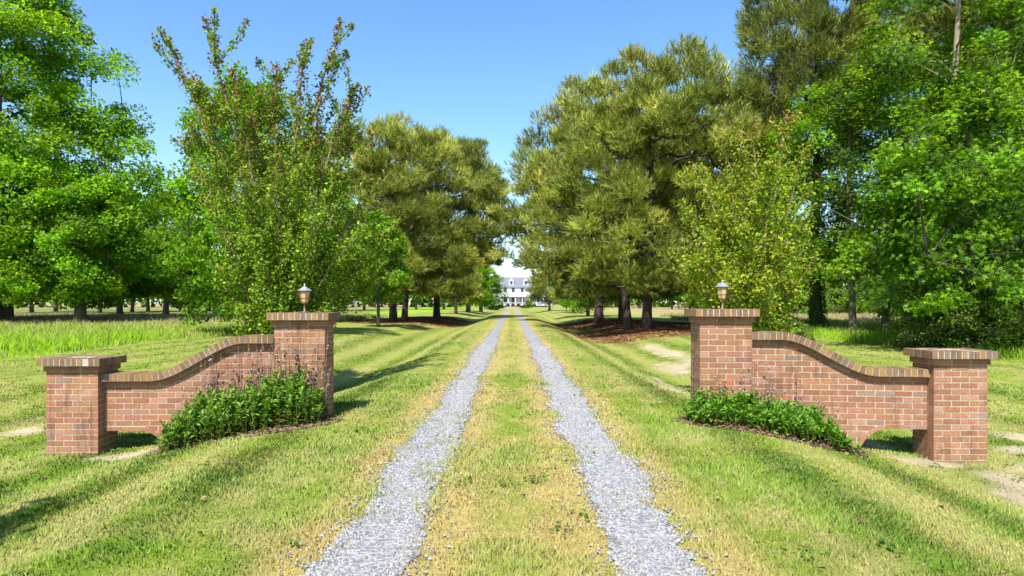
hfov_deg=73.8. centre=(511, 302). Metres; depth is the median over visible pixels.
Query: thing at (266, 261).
crape myrtle
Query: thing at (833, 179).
sweetgum tree
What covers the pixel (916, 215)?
sweetgum tree
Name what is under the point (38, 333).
tall grass
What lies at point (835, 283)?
woodland tree
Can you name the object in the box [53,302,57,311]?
woodland tree
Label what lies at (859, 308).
shrub
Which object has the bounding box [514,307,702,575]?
gravel track
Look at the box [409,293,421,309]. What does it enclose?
woodland tree
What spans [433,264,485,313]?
broadleaf tree
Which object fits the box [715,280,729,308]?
post lamp
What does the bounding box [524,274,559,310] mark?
pine tree
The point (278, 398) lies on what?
perennial clump
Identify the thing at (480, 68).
sky
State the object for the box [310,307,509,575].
gravel track
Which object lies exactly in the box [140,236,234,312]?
broadleaf tree
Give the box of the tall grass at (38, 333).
[0,311,1023,360]
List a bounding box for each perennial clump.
[154,332,330,453]
[680,357,864,455]
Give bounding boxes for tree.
[0,0,184,319]
[0,156,184,322]
[4,145,88,318]
[29,296,48,312]
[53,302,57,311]
[90,193,170,314]
[128,297,134,311]
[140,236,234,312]
[141,188,210,313]
[146,60,359,327]
[146,296,155,310]
[196,249,239,312]
[298,108,501,321]
[340,209,413,326]
[350,124,510,319]
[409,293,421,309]
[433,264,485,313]
[448,266,493,312]
[463,266,509,312]
[484,102,710,323]
[503,31,795,330]
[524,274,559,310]
[546,272,617,315]
[548,284,590,312]
[560,208,676,319]
[621,90,838,302]
[668,291,682,308]
[731,0,925,328]
[746,53,964,331]
[764,15,1021,332]
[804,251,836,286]
[824,41,1023,346]
[824,242,874,294]
[839,0,1023,232]
[860,130,1023,319]
[892,0,1023,152]
[912,0,1023,238]
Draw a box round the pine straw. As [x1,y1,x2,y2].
[348,316,690,342]
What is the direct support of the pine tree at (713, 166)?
on the ground at (538, 319)
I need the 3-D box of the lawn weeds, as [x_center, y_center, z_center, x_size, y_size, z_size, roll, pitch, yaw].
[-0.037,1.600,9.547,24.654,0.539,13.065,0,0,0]
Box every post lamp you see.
[297,284,311,312]
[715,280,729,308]
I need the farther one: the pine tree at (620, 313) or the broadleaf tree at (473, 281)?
the broadleaf tree at (473, 281)
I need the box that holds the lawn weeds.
[1,360,1023,575]
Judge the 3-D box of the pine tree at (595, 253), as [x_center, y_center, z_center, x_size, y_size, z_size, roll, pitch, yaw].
[7.404,-6.215,37.229,15.880,16.589,14.032,0,0,11]
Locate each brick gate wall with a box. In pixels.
[36,312,339,454]
[684,309,997,462]
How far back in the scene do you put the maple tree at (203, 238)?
29.48 m
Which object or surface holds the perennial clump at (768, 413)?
on the mulch bed at (687, 422)
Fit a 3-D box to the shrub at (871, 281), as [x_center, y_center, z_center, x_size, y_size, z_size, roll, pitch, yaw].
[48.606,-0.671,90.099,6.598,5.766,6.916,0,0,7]
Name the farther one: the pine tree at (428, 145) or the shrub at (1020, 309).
the pine tree at (428, 145)
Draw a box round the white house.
[497,277,548,306]
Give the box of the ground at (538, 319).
[0,303,1023,575]
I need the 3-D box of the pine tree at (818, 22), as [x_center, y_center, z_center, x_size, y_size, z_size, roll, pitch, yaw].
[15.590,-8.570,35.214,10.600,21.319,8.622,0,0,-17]
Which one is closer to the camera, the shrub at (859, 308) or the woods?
the shrub at (859, 308)
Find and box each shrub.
[484,295,503,309]
[524,300,533,307]
[675,292,708,308]
[784,319,822,344]
[790,279,833,313]
[825,287,847,313]
[830,283,881,313]
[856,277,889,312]
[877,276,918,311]
[883,275,992,348]
[893,272,1023,352]
[932,260,1023,348]
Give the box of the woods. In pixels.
[18,259,868,307]
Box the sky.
[1,0,1023,302]
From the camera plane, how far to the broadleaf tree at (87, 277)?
41.19 m
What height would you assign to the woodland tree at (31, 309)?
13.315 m
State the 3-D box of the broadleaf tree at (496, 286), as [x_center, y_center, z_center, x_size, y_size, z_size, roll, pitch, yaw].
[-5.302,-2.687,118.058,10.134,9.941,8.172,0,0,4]
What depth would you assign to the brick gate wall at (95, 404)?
8.19 m
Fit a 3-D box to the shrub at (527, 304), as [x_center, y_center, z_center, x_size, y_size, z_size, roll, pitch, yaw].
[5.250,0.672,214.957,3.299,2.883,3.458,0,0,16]
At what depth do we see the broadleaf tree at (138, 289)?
65.90 m
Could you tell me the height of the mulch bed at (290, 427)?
0.352 m
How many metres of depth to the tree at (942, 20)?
32.55 m
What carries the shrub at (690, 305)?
on the ground at (538, 319)
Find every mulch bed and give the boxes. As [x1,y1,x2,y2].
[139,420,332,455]
[676,418,869,455]
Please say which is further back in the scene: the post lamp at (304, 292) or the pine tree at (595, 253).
the pine tree at (595, 253)
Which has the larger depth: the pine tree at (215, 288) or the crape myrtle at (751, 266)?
the pine tree at (215, 288)
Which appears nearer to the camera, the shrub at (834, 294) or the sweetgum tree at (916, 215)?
the sweetgum tree at (916, 215)
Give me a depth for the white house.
228.00 m
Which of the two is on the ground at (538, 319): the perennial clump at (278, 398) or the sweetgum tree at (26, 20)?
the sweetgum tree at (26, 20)
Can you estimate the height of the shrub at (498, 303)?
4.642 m
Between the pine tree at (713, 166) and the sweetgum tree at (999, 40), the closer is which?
the sweetgum tree at (999, 40)
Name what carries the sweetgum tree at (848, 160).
on the ground at (538, 319)
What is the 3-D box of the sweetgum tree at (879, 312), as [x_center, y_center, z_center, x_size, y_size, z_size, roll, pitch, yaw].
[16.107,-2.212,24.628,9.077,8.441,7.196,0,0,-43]
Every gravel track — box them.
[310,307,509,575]
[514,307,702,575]
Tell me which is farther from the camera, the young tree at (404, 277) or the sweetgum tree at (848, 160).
the young tree at (404, 277)
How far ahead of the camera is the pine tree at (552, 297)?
99.82 m
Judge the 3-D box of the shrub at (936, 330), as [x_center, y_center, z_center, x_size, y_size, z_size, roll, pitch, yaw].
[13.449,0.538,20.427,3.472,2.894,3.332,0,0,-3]
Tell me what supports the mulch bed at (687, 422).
on the ground at (538, 319)
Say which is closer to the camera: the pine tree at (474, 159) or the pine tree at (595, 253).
the pine tree at (595, 253)
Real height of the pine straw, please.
0.578 m
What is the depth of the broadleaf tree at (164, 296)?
76.67 m
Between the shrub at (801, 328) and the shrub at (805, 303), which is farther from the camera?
the shrub at (805, 303)
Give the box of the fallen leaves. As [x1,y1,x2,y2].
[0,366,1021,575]
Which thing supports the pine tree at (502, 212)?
on the ground at (538, 319)
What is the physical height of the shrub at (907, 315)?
2.894 m
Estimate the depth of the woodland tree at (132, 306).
103.87 m
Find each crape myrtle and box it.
[151,7,405,336]
[667,108,823,332]
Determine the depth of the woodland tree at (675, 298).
149.79 m
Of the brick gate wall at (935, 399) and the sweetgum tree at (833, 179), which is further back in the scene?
the sweetgum tree at (833, 179)
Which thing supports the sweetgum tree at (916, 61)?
on the ground at (538, 319)
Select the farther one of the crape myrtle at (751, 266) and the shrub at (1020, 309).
the shrub at (1020, 309)
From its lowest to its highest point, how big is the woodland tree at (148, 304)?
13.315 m

